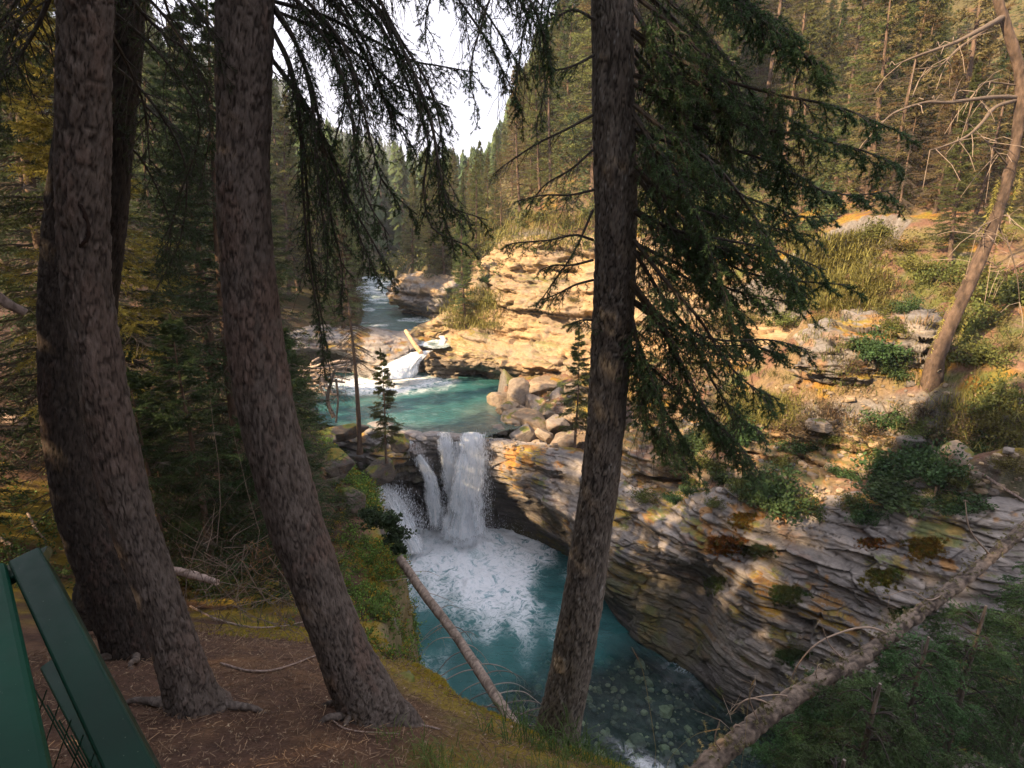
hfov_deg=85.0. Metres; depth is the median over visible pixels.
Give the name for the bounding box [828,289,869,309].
shrub
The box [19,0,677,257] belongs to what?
distant forest
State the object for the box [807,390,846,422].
shrub
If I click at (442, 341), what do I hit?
waterfall
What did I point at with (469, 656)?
dead tree
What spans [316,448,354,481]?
boulder
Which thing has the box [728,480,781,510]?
shrub
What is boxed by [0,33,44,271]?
spruce tree
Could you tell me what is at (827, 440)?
shrub
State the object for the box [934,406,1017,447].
shrub
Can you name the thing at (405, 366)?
waterfall
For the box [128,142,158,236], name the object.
spruce tree
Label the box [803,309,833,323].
shrub
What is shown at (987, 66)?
pine tree
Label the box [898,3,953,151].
spruce tree
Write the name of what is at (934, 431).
shrub
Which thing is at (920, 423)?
shrub
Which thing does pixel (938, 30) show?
spruce tree
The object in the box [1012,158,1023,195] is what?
spruce tree
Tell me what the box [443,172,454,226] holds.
spruce tree
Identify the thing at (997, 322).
shrub
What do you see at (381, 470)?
boulder
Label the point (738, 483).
shrub
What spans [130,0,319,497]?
spruce tree
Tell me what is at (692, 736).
grass stalk
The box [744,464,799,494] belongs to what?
shrub
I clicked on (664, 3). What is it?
spruce tree
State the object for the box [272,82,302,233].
spruce tree
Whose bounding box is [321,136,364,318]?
spruce tree
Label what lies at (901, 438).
boulder
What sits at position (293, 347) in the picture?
spruce tree
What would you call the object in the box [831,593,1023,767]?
spruce sapling
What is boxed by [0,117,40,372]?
spruce tree
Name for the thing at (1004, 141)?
spruce tree
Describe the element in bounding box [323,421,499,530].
cliff
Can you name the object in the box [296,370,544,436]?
water
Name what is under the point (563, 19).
spruce tree
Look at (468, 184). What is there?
spruce tree
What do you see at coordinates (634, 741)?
pebbles
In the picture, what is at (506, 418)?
boulder
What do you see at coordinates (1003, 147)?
spruce tree
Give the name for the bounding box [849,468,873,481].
boulder
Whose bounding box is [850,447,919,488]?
shrub
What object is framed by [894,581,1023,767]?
spruce sapling
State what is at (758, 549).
moss cushion
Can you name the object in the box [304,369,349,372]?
driftwood log
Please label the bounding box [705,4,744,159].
spruce tree
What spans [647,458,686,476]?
shrub
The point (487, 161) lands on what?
spruce tree
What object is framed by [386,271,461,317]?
cliff
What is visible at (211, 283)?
spruce tree
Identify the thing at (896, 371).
shrub
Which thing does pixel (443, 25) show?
sky
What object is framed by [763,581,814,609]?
moss cushion
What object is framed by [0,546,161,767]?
railing
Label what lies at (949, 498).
shrub
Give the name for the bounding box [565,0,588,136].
spruce tree
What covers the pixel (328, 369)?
driftwood log
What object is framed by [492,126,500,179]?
spruce tree
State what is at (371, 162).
spruce tree
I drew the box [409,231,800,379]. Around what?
cliff
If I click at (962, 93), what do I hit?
spruce tree
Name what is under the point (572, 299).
shrub
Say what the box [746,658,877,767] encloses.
spruce sapling
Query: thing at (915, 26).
spruce tree
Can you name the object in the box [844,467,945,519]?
shrub
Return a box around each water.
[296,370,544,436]
[356,276,450,348]
[387,526,763,767]
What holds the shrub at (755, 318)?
on the cliff at (526, 341)
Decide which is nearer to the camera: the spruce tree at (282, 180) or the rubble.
the rubble
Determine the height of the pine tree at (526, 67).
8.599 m
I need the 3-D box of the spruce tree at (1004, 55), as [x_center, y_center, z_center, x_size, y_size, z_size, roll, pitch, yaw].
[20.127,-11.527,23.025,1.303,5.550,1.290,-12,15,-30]
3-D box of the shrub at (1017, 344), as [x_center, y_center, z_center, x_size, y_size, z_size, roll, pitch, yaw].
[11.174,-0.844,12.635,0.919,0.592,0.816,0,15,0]
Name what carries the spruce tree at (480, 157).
on the terrain at (920, 218)
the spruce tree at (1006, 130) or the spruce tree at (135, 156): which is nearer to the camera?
the spruce tree at (1006, 130)
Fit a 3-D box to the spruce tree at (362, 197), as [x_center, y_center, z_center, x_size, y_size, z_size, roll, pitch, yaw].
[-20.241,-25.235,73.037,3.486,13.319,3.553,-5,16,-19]
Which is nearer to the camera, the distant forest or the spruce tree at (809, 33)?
the spruce tree at (809, 33)
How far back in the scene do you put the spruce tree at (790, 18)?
34.90 m
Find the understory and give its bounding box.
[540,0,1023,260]
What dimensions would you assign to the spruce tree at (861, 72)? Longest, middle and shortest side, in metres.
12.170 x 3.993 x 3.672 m
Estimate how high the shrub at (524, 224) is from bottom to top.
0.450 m
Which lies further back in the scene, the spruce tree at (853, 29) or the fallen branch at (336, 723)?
the spruce tree at (853, 29)
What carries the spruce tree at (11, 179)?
on the terrain at (920, 218)
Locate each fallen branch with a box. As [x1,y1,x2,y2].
[0,536,12,546]
[27,512,44,538]
[189,605,302,628]
[219,655,315,672]
[332,720,399,734]
[421,723,440,729]
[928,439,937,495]
[968,463,1023,500]
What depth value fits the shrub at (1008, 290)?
13.76 m
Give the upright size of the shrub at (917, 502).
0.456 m
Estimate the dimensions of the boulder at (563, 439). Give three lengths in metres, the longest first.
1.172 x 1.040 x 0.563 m
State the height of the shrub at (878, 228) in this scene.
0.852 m
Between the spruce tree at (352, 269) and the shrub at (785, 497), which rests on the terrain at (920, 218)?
the spruce tree at (352, 269)
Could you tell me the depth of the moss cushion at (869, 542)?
11.74 m
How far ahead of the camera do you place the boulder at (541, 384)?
22.92 m
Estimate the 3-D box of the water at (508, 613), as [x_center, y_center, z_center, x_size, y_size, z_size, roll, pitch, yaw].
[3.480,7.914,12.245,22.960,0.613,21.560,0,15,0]
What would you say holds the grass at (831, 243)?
on the terrain at (920, 218)
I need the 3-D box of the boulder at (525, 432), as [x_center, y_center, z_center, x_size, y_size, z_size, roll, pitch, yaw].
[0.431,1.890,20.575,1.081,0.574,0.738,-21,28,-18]
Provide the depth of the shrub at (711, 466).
14.86 m
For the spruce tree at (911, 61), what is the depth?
24.12 m
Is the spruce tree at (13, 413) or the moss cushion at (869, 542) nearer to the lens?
the spruce tree at (13, 413)
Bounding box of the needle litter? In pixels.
[27,624,619,767]
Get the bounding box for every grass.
[207,604,668,767]
[427,210,1023,453]
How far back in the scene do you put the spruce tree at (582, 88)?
31.56 m
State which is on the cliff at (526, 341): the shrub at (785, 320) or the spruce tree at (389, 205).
the shrub at (785, 320)
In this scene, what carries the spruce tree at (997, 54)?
on the terrain at (920, 218)
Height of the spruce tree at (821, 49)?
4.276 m
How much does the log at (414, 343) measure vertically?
0.996 m
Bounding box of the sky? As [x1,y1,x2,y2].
[52,0,574,162]
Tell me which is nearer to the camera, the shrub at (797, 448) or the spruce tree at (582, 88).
the shrub at (797, 448)
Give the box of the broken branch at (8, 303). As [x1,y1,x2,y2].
[0,293,27,315]
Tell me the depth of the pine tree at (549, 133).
27.94 m
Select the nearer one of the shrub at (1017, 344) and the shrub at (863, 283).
the shrub at (1017, 344)
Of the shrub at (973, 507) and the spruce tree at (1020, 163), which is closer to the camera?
the shrub at (973, 507)
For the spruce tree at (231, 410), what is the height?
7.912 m
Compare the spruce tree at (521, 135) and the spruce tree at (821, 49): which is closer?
the spruce tree at (821, 49)
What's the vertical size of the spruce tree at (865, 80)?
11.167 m
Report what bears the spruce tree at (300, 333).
on the terrain at (920, 218)
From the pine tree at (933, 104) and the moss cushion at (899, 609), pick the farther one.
the pine tree at (933, 104)
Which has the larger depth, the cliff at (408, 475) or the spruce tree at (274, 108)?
the spruce tree at (274, 108)
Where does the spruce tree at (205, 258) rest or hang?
on the terrain at (920, 218)
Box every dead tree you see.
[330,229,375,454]
[382,555,585,749]
[851,0,1023,393]
[876,96,925,223]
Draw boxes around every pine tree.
[0,0,266,719]
[203,0,561,728]
[523,57,531,105]
[533,9,566,187]
[556,1,583,160]
[755,0,799,155]
[773,0,830,210]
[847,9,918,120]
[853,0,954,195]
[913,50,946,196]
[978,32,995,93]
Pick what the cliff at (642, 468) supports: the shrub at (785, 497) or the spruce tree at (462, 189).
the shrub at (785, 497)
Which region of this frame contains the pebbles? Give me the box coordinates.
[489,653,774,767]
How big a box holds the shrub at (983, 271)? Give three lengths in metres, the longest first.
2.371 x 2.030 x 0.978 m
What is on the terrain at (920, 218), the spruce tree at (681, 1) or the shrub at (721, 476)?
the spruce tree at (681, 1)
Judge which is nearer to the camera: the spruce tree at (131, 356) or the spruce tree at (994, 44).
the spruce tree at (131, 356)
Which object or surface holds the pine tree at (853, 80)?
on the terrain at (920, 218)
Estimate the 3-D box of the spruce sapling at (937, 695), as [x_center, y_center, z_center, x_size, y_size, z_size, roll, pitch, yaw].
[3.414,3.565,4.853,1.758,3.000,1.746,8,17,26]
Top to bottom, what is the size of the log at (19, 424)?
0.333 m
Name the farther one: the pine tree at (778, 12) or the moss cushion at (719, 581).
the pine tree at (778, 12)
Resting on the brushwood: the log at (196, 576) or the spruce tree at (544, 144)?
the log at (196, 576)
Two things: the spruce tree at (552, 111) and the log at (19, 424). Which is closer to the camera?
the log at (19, 424)
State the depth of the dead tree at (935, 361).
12.01 m
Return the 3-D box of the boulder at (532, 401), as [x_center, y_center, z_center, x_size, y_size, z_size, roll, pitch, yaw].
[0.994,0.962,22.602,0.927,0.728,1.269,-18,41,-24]
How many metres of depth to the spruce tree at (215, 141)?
28.85 m
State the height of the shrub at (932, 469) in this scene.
1.094 m
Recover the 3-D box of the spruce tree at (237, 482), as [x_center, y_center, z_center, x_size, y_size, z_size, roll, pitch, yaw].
[-2.946,1.334,6.711,1.879,3.587,1.902,-1,15,-2]
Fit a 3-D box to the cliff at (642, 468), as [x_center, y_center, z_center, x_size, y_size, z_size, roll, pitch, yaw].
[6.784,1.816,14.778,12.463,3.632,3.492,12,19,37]
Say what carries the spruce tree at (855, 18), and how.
on the terrain at (920, 218)
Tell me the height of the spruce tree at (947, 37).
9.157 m
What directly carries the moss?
on the terrain at (920, 218)
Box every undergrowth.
[0,181,849,588]
[201,410,428,666]
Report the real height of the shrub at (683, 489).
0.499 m
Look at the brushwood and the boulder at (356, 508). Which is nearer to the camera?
the brushwood
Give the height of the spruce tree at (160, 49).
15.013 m
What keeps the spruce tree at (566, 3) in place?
on the terrain at (920, 218)
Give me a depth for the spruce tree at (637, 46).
26.07 m
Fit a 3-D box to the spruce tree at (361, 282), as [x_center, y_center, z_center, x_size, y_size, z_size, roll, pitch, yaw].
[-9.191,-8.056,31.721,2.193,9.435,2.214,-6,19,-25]
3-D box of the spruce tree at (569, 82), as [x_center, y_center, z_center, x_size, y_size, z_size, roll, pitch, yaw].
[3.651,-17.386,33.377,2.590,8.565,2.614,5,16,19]
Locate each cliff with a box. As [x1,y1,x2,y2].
[287,324,431,380]
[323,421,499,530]
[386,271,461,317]
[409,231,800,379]
[483,437,1023,767]
[621,403,908,497]
[785,301,944,388]
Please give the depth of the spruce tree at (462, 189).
35.76 m
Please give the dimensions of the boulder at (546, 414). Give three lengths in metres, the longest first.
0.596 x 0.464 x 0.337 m
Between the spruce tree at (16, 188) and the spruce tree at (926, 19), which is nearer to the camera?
the spruce tree at (16, 188)
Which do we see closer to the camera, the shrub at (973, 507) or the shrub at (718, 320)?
the shrub at (973, 507)
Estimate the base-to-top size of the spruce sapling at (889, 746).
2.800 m
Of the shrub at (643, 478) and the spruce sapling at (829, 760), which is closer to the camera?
the spruce sapling at (829, 760)
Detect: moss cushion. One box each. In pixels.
[700,534,749,562]
[702,574,729,606]
[724,511,763,535]
[730,542,782,561]
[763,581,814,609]
[771,645,814,669]
[853,537,886,551]
[856,567,906,599]
[879,604,929,636]
[898,535,950,569]
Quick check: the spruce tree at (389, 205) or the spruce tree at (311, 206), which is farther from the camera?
the spruce tree at (389, 205)
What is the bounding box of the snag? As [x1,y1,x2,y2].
[325,367,355,422]
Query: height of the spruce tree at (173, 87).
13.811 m
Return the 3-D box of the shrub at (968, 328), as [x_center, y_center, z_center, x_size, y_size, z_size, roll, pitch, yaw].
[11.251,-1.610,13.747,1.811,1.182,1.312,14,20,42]
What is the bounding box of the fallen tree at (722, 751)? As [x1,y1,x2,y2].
[683,500,1023,767]
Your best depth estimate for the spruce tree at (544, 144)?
29.58 m
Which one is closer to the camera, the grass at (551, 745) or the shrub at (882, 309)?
the grass at (551, 745)
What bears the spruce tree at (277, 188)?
on the terrain at (920, 218)
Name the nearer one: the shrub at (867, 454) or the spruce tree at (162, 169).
the shrub at (867, 454)
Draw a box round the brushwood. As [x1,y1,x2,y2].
[165,390,337,638]
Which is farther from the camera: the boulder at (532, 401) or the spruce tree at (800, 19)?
the spruce tree at (800, 19)
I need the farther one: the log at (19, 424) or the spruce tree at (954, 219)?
the spruce tree at (954, 219)
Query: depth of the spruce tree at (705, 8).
30.06 m
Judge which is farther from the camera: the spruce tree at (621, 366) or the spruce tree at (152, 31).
the spruce tree at (152, 31)
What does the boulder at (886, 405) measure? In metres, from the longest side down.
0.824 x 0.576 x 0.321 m
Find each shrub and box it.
[356,505,416,555]
[442,286,454,293]
[476,274,491,282]
[519,220,527,227]
[530,208,546,221]
[559,219,571,226]
[567,292,579,302]
[626,485,666,507]
[634,473,654,487]
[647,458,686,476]
[660,490,682,505]
[675,421,713,457]
[678,482,703,496]
[683,476,696,483]
[685,449,727,473]
[700,427,727,446]
[700,496,732,510]
[704,311,734,330]
[707,463,738,487]
[712,399,731,416]
[716,416,768,447]
[717,403,766,425]
[722,471,756,501]
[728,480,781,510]
[740,460,832,526]
[744,305,760,322]
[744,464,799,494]
[756,422,776,442]
[759,309,801,328]
[759,449,804,471]
[760,394,804,425]
[763,409,808,441]
[769,435,837,459]
[770,396,852,449]
[779,488,828,521]
[803,264,840,281]
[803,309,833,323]
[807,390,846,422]
[813,241,872,275]
[816,432,841,444]
[823,456,866,482]
[826,410,902,445]
[826,433,877,458]
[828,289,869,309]
[831,490,864,515]
[832,349,872,376]
[835,334,871,349]
[839,260,905,300]
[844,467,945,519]
[844,494,889,527]
[846,324,916,363]
[849,216,897,240]
[850,330,895,361]
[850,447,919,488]
[854,226,934,254]
[859,405,911,431]
[869,447,903,473]
[871,310,913,338]
[872,295,908,315]
[874,356,916,383]
[885,436,985,495]
[888,242,958,274]
[888,428,942,471]
[889,292,925,313]
[895,411,943,438]
[895,487,930,514]
[899,396,945,419]
[909,254,970,286]
[914,418,967,446]
[919,484,966,508]
[922,485,998,519]
[925,291,978,323]
[927,229,972,243]
[932,421,1007,453]
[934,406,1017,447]
[937,270,993,307]
[940,460,987,490]
[943,250,1023,283]
[944,294,1009,335]
[946,331,1023,367]
[956,395,1023,447]
[959,369,1023,419]
[973,262,1023,307]
[974,224,1023,243]
[975,299,1019,327]
[978,444,1023,480]
[992,337,1023,354]
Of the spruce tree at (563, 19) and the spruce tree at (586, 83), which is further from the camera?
the spruce tree at (563, 19)
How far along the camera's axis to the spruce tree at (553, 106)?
37.33 m
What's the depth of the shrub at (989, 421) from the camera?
11.53 m
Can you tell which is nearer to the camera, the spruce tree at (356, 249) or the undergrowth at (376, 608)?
the undergrowth at (376, 608)
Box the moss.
[208,623,631,767]
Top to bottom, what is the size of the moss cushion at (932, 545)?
0.705 m
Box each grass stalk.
[631,647,655,767]
[667,728,719,765]
[741,680,753,766]
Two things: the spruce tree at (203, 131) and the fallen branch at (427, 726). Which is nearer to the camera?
the fallen branch at (427, 726)
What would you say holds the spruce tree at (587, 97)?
on the terrain at (920, 218)
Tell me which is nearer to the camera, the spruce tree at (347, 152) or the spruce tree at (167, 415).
the spruce tree at (167, 415)
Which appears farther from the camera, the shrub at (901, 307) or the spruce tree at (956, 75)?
the spruce tree at (956, 75)
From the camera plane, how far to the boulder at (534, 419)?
20.99 m
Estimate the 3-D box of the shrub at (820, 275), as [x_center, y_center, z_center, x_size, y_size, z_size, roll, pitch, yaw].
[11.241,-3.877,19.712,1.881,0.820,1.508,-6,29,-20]
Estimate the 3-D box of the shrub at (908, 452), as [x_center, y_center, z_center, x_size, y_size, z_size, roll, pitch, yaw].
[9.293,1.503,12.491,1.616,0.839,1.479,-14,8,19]
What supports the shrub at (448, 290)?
on the cliff at (418, 290)
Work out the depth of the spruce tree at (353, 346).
17.06 m
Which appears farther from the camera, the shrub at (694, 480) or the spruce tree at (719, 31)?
the spruce tree at (719, 31)
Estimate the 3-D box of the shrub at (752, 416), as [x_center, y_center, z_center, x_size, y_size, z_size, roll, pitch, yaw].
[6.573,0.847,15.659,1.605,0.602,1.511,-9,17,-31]
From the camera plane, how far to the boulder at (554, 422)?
20.71 m
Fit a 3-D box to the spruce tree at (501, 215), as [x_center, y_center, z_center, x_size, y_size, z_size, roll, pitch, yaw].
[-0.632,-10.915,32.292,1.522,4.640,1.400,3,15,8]
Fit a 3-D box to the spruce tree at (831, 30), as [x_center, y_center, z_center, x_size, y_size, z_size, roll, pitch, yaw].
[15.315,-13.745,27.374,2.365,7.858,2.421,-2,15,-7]
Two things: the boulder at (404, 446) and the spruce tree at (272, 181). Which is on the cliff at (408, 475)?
the boulder at (404, 446)
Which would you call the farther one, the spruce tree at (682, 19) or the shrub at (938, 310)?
the spruce tree at (682, 19)
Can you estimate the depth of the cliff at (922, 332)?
14.12 m
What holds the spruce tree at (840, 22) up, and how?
on the terrain at (920, 218)
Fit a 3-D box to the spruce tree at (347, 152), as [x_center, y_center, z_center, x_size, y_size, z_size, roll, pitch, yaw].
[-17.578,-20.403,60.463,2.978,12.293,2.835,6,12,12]
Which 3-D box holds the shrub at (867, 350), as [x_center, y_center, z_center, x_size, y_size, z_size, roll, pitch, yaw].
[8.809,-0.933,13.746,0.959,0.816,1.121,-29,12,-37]
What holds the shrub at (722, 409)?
on the cliff at (642, 468)
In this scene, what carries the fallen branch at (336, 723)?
on the terrain at (920, 218)
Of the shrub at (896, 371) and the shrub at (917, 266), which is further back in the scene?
the shrub at (917, 266)
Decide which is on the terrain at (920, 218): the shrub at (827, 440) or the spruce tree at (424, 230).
the spruce tree at (424, 230)
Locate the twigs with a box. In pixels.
[309,343,365,401]
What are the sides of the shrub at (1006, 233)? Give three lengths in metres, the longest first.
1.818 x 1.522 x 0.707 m
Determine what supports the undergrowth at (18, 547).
on the terrain at (920, 218)
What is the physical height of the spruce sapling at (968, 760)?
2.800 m
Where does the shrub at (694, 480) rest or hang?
on the cliff at (671, 618)
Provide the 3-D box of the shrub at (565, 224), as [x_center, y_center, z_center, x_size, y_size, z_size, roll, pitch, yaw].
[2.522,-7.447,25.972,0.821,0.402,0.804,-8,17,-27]
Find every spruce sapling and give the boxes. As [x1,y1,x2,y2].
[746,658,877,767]
[766,666,947,767]
[776,727,873,767]
[799,623,995,767]
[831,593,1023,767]
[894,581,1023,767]
[918,561,1023,767]
[922,746,1004,767]
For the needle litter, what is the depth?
3.19 m
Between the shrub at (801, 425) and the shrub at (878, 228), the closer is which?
the shrub at (801, 425)
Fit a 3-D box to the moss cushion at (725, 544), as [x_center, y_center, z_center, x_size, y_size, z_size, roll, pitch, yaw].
[5.116,3.821,13.413,1.203,0.913,0.526,12,19,38]
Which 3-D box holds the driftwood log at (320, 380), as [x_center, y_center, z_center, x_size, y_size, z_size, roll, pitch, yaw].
[-8.309,-0.018,24.732,0.903,1.075,0.163,2,15,7]
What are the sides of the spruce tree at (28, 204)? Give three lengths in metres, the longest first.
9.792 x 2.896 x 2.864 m
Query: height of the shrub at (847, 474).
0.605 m
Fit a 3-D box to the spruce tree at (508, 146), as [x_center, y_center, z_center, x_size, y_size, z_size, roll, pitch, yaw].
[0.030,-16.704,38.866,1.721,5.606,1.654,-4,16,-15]
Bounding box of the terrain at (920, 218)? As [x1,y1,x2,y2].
[0,0,1023,767]
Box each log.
[0,410,26,425]
[174,567,219,584]
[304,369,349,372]
[305,367,351,371]
[314,371,332,393]
[318,363,350,369]
[327,360,349,364]
[404,329,422,353]
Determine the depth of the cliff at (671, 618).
13.12 m
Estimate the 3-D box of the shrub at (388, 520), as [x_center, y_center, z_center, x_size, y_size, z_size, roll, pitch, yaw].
[-1.998,2.283,8.818,0.891,0.822,0.621,4,16,15]
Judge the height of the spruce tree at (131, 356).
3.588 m
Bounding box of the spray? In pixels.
[378,429,537,566]
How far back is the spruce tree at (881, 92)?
18.85 m
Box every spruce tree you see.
[0,0,157,427]
[0,0,163,489]
[0,0,222,473]
[0,0,224,538]
[0,0,412,668]
[0,7,53,208]
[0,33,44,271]
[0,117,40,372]
[0,287,20,473]
[0,330,44,523]
[72,0,355,630]
[119,97,202,401]
[119,246,139,346]
[124,339,195,518]
[126,366,225,566]
[127,24,192,300]
[128,0,348,589]
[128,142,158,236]
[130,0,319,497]
[130,370,241,593]
[133,38,227,448]
[137,3,175,187]
[139,313,271,596]
[145,9,179,119]
[148,124,179,257]
[151,175,198,356]
[165,22,208,191]
[178,125,217,334]
[189,406,357,612]
[196,190,221,359]
[197,125,215,224]
[204,21,291,239]
[215,196,340,498]
[249,327,365,551]
[270,89,318,292]
[270,93,318,298]
[270,128,291,254]
[270,151,335,451]
[271,206,293,297]
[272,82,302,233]
[278,287,324,401]
[282,319,341,478]
[289,167,309,276]
[294,150,339,290]
[296,125,324,267]
[298,351,318,409]
[306,149,334,304]
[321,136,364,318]
[321,161,364,328]
[337,154,371,322]
[338,150,368,292]
[344,137,362,235]
[357,151,370,236]
[361,136,375,235]
[365,348,404,463]
[378,162,398,249]
[397,168,425,257]
[400,165,422,270]
[413,0,924,747]
[416,151,443,247]
[416,175,441,268]
[421,167,439,248]
[425,151,444,237]
[427,172,456,274]
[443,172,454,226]
[446,148,460,226]
[450,193,477,326]
[454,172,467,240]
[459,166,470,205]
[462,156,491,255]
[465,160,474,213]
[469,167,485,222]
[475,140,486,194]
[481,152,494,208]
[488,158,500,222]
[490,152,512,227]
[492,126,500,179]
[492,150,499,187]
[493,65,537,210]
[498,108,523,197]
[499,73,534,177]
[499,123,506,178]
[500,90,516,162]
[501,130,508,181]
[502,107,516,183]
[508,89,529,178]
[510,75,548,194]
[511,69,546,179]
[519,56,556,192]
[524,39,547,147]
[524,46,552,176]
[530,45,558,168]
[541,61,559,159]
[544,0,569,125]
[547,0,583,176]
[549,0,593,192]
[549,5,560,68]
[551,14,587,167]
[554,2,573,141]
[558,330,589,447]
[559,0,645,141]
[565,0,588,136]
[569,0,591,168]
[572,5,591,149]
[578,330,591,420]
[590,3,653,123]
[634,0,672,163]
[638,0,672,175]
[638,0,702,172]
[671,0,691,53]
[672,0,710,128]
[685,0,722,149]
[703,2,746,179]
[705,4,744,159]
[708,1,757,91]
[710,0,763,129]
[715,0,775,132]
[716,4,775,74]
[741,0,779,116]
[755,0,837,159]
[760,0,808,100]
[767,0,812,82]
[783,15,838,213]
[791,15,841,176]
[806,0,877,191]
[806,1,848,131]
[810,30,824,106]
[816,0,913,201]
[821,0,840,58]
[828,0,909,183]
[832,0,914,212]
[836,0,883,97]
[838,0,922,207]
[844,2,871,47]
[850,0,947,211]
[869,57,929,215]
[879,0,937,172]
[881,0,953,202]
[884,0,934,191]
[887,0,1023,236]
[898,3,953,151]
[909,34,978,213]
[917,53,969,188]
[919,44,963,166]
[923,0,948,157]
[924,57,982,265]
[934,35,982,147]
[936,1,955,87]
[936,48,980,169]
[944,52,990,177]
[950,37,1023,222]
[962,23,1003,168]
[969,27,1023,190]
[979,45,1012,169]
[987,46,1023,177]
[1005,139,1023,217]
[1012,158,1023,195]
[1015,132,1023,180]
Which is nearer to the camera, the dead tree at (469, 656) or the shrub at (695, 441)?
the dead tree at (469, 656)
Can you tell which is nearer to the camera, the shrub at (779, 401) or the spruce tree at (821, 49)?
the shrub at (779, 401)
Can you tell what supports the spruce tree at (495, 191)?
on the terrain at (920, 218)
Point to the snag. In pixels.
(332, 413)
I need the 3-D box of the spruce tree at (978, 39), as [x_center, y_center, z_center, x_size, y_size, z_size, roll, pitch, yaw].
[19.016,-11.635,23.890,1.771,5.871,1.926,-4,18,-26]
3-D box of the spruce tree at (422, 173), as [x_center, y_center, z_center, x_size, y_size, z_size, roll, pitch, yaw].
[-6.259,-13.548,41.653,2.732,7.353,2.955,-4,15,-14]
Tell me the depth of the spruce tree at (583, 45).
28.59 m
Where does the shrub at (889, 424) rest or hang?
on the cliff at (642, 468)
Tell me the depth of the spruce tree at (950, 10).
29.92 m
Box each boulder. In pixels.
[313,428,336,445]
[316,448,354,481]
[323,423,368,441]
[335,486,365,516]
[363,457,394,486]
[390,433,409,452]
[394,670,414,681]
[486,392,506,406]
[492,424,507,434]
[495,401,519,414]
[500,407,520,429]
[507,377,536,405]
[509,423,537,441]
[511,408,547,430]
[525,394,543,410]
[529,375,557,394]
[534,428,553,443]
[542,409,556,418]
[545,414,569,433]
[549,387,561,398]
[550,430,573,446]
[562,411,573,426]
[564,380,580,391]
[805,418,832,432]
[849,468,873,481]
[881,400,901,415]
[895,432,926,448]
[936,440,973,466]
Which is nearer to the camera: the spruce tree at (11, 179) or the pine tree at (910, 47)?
the spruce tree at (11, 179)
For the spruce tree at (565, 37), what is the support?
on the terrain at (920, 218)
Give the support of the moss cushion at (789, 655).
on the cliff at (671, 618)
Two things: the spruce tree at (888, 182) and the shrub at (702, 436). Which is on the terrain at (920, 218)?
the spruce tree at (888, 182)
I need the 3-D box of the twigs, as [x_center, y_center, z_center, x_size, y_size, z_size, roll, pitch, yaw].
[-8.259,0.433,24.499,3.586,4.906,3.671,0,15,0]
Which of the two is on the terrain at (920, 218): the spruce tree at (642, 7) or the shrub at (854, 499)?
the spruce tree at (642, 7)
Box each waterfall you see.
[376,432,486,553]
[377,350,431,378]
[438,336,445,348]
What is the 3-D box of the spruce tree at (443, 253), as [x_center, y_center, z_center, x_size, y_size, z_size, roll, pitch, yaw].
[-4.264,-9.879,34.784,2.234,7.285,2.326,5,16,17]
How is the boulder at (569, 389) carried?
on the terrain at (920, 218)
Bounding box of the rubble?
[487,381,1023,501]
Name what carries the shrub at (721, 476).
on the cliff at (642, 468)
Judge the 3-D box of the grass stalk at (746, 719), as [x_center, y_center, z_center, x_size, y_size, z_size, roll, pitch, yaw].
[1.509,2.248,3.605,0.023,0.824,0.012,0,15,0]
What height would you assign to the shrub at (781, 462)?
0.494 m
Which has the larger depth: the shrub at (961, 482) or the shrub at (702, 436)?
the shrub at (702, 436)
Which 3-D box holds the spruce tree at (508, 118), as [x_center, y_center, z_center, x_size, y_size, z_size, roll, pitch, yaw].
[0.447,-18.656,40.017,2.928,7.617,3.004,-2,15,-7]
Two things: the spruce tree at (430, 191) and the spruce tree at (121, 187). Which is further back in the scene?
the spruce tree at (430, 191)
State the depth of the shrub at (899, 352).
13.39 m
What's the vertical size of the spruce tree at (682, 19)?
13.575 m
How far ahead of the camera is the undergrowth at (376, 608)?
8.88 m
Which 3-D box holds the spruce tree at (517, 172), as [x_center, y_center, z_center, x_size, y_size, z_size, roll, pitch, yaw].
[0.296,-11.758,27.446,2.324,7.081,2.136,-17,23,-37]
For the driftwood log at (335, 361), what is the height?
0.236 m
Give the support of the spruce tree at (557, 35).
on the terrain at (920, 218)
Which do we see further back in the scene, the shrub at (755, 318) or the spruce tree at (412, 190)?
the spruce tree at (412, 190)
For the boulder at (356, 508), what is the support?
on the terrain at (920, 218)
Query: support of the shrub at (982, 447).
on the terrain at (920, 218)
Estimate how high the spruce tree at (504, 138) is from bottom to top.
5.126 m
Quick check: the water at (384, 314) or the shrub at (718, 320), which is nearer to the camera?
the shrub at (718, 320)
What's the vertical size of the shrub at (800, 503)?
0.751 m
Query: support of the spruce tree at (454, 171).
on the terrain at (920, 218)
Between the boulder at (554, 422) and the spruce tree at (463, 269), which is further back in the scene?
the spruce tree at (463, 269)
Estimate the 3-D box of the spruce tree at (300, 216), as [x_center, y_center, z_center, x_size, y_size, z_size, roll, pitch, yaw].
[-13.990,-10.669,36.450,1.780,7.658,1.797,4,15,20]
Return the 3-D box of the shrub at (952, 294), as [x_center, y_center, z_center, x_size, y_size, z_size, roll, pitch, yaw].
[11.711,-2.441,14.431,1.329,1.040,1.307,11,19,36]
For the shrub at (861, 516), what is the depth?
11.95 m
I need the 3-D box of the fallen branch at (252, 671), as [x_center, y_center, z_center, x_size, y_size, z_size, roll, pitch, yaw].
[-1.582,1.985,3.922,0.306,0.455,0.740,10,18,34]
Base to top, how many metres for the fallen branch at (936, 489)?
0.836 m
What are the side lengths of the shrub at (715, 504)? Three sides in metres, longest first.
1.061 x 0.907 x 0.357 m
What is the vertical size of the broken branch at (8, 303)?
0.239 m
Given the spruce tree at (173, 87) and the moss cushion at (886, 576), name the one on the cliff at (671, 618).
the moss cushion at (886, 576)
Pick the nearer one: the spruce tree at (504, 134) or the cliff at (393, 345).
the cliff at (393, 345)

